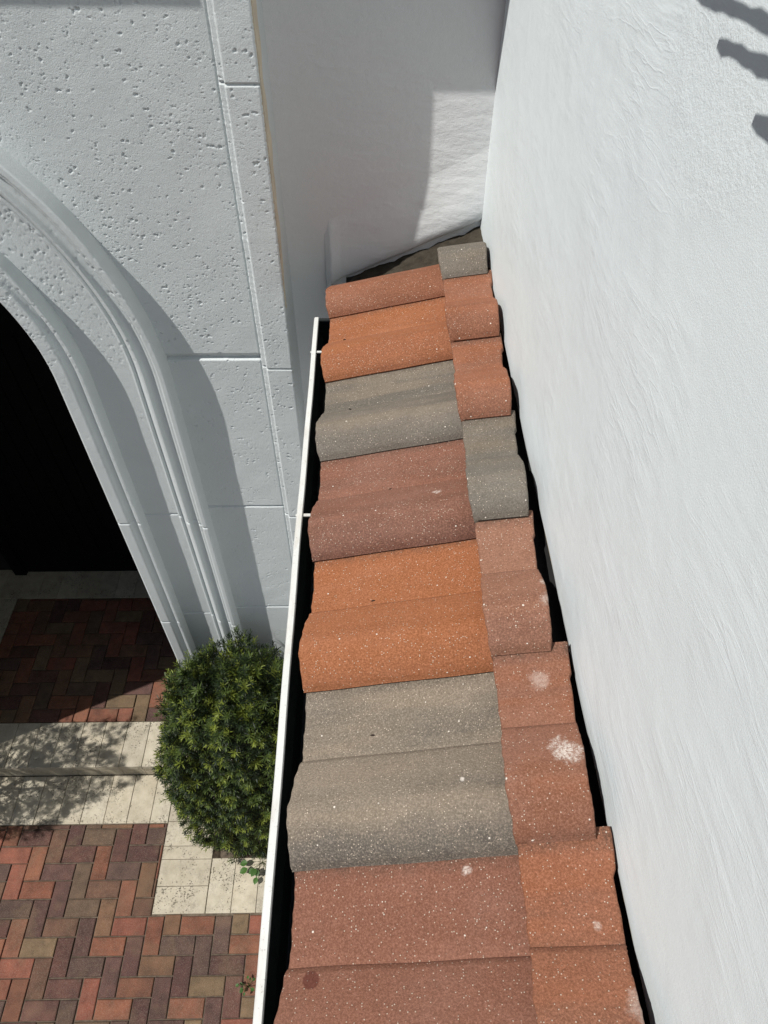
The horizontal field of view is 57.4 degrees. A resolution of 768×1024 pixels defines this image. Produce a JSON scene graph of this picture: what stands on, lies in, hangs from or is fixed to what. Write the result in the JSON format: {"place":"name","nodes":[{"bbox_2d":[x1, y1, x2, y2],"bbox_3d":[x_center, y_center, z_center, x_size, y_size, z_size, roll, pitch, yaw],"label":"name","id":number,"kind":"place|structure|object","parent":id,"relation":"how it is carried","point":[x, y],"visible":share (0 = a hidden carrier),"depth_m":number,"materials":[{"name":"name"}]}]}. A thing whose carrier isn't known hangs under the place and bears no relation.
{"place":"outdoors","nodes":[
{"label":"outdoors","id":0,"kind":"place"},
{"bbox_2d":[19,775,118,776],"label":"ground","id":1,"kind":"structure","parent":0,"point":[96,775],"depth_m":4.90,"materials":[{"name":"soil"}]},
{"bbox_2d":[0,569,181,776],"bbox_3d":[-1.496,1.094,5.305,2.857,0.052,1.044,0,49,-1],"label":"porch brick paving","id":2,"kind":"structure","parent":0,"point":[56,652],"depth_m":5.25,"materials":[{"name":"brick"}]},
{"bbox_2d":[0,769,160,775],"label":"travertine riser","id":3,"kind":"object","parent":2,"relation":"attached to","point":[81,772],"visible":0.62,"depth_m":4.81,"materials":[{"name":"beige stone"}]},
{"bbox_2d":[0,570,231,770],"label":"porch travertine paving","id":4,"kind":"structure","parent":2,"relation":"on","point":[78,746],"depth_m":4.88,"materials":[{"name":"beige stone"}]},
{"bbox_2d":[0,0,304,754],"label":"stone facade","id":5,"kind":"structure","parent":2,"relation":"on","point":[146,298],"depth_m":2.10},
{"bbox_2d":[262,0,505,417],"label":"stucco wall","id":6,"kind":"structure","parent":2,"relation":"on","point":[383,112],"depth_m":1.96,"materials":[{"name":"white paint"}]},
{"bbox_3d":[-1.957,-0.522,3.726,2.800,4.450,1.495,0,49,-1],"label":"porch room","id":7,"kind":"object","parent":2,"relation":"on","visible":0},
{"bbox_2d":[0,303,137,574],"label":"entry door","id":8,"kind":"structure","parent":7,"relation":"attached to","point":[56,513],"depth_m":4.98,"materials":[{"name":"black paint"}]},
{"bbox_2d":[0,305,137,571],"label":"door leaf","id":9,"kind":"structure","parent":8,"relation":"in","point":[56,513],"depth_m":4.96,"materials":[{"name":"black paint"}]},
{"bbox_2d":[0,775,266,914],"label":"travertine paving","id":10,"kind":"structure","parent":0,"point":[71,800],"depth_m":4.64,"materials":[{"name":"beige stone"}]},
{"bbox_2d":[240,844,265,884],"bbox_3d":[-0.769,2.236,4.434,0.234,0.071,0.243,31,55,24],"label":"weed plant","id":11,"kind":"object","parent":10,"relation":"on","point":[252,871],"visible":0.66,"depth_m":4.39,"materials":[{"name":"green plant"}]},
{"bbox_2d":[0,775,267,1023],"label":"brick paving","id":12,"kind":"structure","parent":0,"point":[79,904],"depth_m":4.19,"materials":[{"name":"brick"}]},
{"bbox_2d":[213,788,260,857],"bbox_3d":[-0.454,1.994,4.710,1.300,0.016,0.600,0,49,-1],"label":"planting bed","id":13,"kind":"object","parent":12,"relation":"on","point":[217,854],"visible":0.04,"depth_m":4.52,"materials":[{"name":"soil"}]},
{"bbox_2d":[152,624,283,864],"bbox_3d":[-0.783,1.377,3.941,0.941,2.192,0.680,0,49,-1],"label":"clipped shrub","id":14,"kind":"object","parent":13,"relation":"on","point":[238,715],"visible":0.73,"depth_m":3.35,"materials":[{"name":"green plant"}]},
{"bbox_2d":[235,976,254,995],"bbox_3d":[-0.782,2.719,4.021,0.112,0.058,0.090,-27,54,-22],"label":"weed plant","id":15,"kind":"object","parent":12,"relation":"on","point":[247,986],"visible":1,"depth_m":4.01,"materials":[{"name":"green plant"}]},
{"bbox_2d":[480,0,767,1023],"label":"stucco wall","id":16,"kind":"structure","parent":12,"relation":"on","point":[624,224],"depth_m":0.83,"materials":[{"name":"white paint"}]},
{"bbox_3d":[0.140,2.210,2.154,0.407,3.550,4.699,0,49,-1],"label":"house wall","id":17,"kind":"object","parent":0,"visible":0},
{"bbox_2d":[291,226,649,1023],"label":"eave roof","id":18,"kind":"structure","parent":17,"relation":"on","point":[421,258],"depth_m":1.39,"materials":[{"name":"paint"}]},
{"bbox_2d":[253,317,329,1023],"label":"gutter","id":19,"kind":"object","parent":18,"relation":"attached to","point":[275,943],"visible":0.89,"depth_m":1.35,"materials":[{"name":"paint"}]},
{"bbox_2d":[325,264,444,318],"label":"roof tile","id":20,"kind":"object","parent":18,"relation":"on","point":[387,291],"visible":0.74,"depth_m":2.05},
{"bbox_2d":[321,297,452,382],"bbox_3d":[0.044,-0.505,1.938,0.432,0.155,0.320,0,49,-1],"label":"roof tile","id":21,"kind":"object","parent":18,"relation":"on","point":[405,336],"visible":0.77,"depth_m":1.87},
{"bbox_2d":[442,270,499,342],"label":"roof tile","id":22,"kind":"object","parent":21,"relation":"on","point":[471,308],"visible":0.99,"depth_m":1.79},
{"bbox_2d":[315,360,462,461],"bbox_3d":[0.049,-0.279,1.741,0.432,0.155,0.321,0,49,-1],"label":"roof tile","id":23,"kind":"object","parent":18,"relation":"on","point":[416,406],"visible":0.73,"depth_m":1.68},
{"bbox_2d":[451,333,511,421],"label":"roof tile","id":24,"kind":"object","parent":23,"relation":"on","point":[482,384],"visible":1,"depth_m":1.60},
{"bbox_2d":[308,439,475,561],"bbox_3d":[0.053,-0.054,1.544,0.433,0.155,0.319,0,49,-1],"label":"roof tile","id":25,"kind":"object","parent":18,"relation":"on","point":[359,508],"visible":0.72,"depth_m":1.49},
{"bbox_2d":[460,410,528,522],"bbox_3d":[0.231,-0.107,1.488,0.125,0.105,0.324,2,49,1],"label":"roof tile","id":26,"kind":"object","parent":25,"relation":"on","point":[495,471],"visible":1,"depth_m":1.41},
{"bbox_2d":[298,539,493,692],"bbox_3d":[0.057,0.173,1.346,0.433,0.155,0.320,0,49,-1],"label":"roof tile","id":27,"kind":"object","parent":18,"relation":"on","point":[421,617],"visible":0.7,"depth_m":1.30,"materials":[{"name":"orange ceramic"}]},
{"bbox_2d":[475,510,551,659],"bbox_3d":[0.233,0.121,1.293,0.118,0.104,0.325,2,49,1],"label":"roof tile","id":28,"kind":"object","parent":27,"relation":"on","point":[515,608],"visible":0.99,"depth_m":1.23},
{"bbox_2d":[286,672,517,871],"bbox_3d":[0.062,0.399,1.149,0.433,0.155,0.320,0,49,-1],"label":"roof tile","id":29,"kind":"object","parent":18,"relation":"on","point":[419,777],"visible":0.73,"depth_m":1.11,"materials":[{"name":"grey ceramic"}]},
{"bbox_2d":[493,641,595,847],"bbox_3d":[0.243,0.346,1.094,0.132,0.105,0.326,2,49,1],"label":"roof tile","id":30,"kind":"object","parent":29,"relation":"on","point":[548,792],"visible":1,"depth_m":1.04,"materials":[{"name":"ceramic"}]},
{"bbox_2d":[274,855,536,1023],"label":"roof tile","id":31,"kind":"object","parent":18,"relation":"on","point":[441,942],"visible":0.69,"depth_m":0.99,"materials":[{"name":"red ceramic"}]},
{"bbox_2d":[517,826,644,1023],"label":"roof tile","id":32,"kind":"object","parent":31,"relation":"on","point":[581,968],"visible":0.98,"depth_m":0.92,"materials":[{"name":"orange ceramic"}]},
{"bbox_2d":[437,242,487,279],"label":"roof tile","id":33,"kind":"object","parent":18,"relation":"on","point":[463,260],"visible":0.99,"depth_m":1.97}
]}

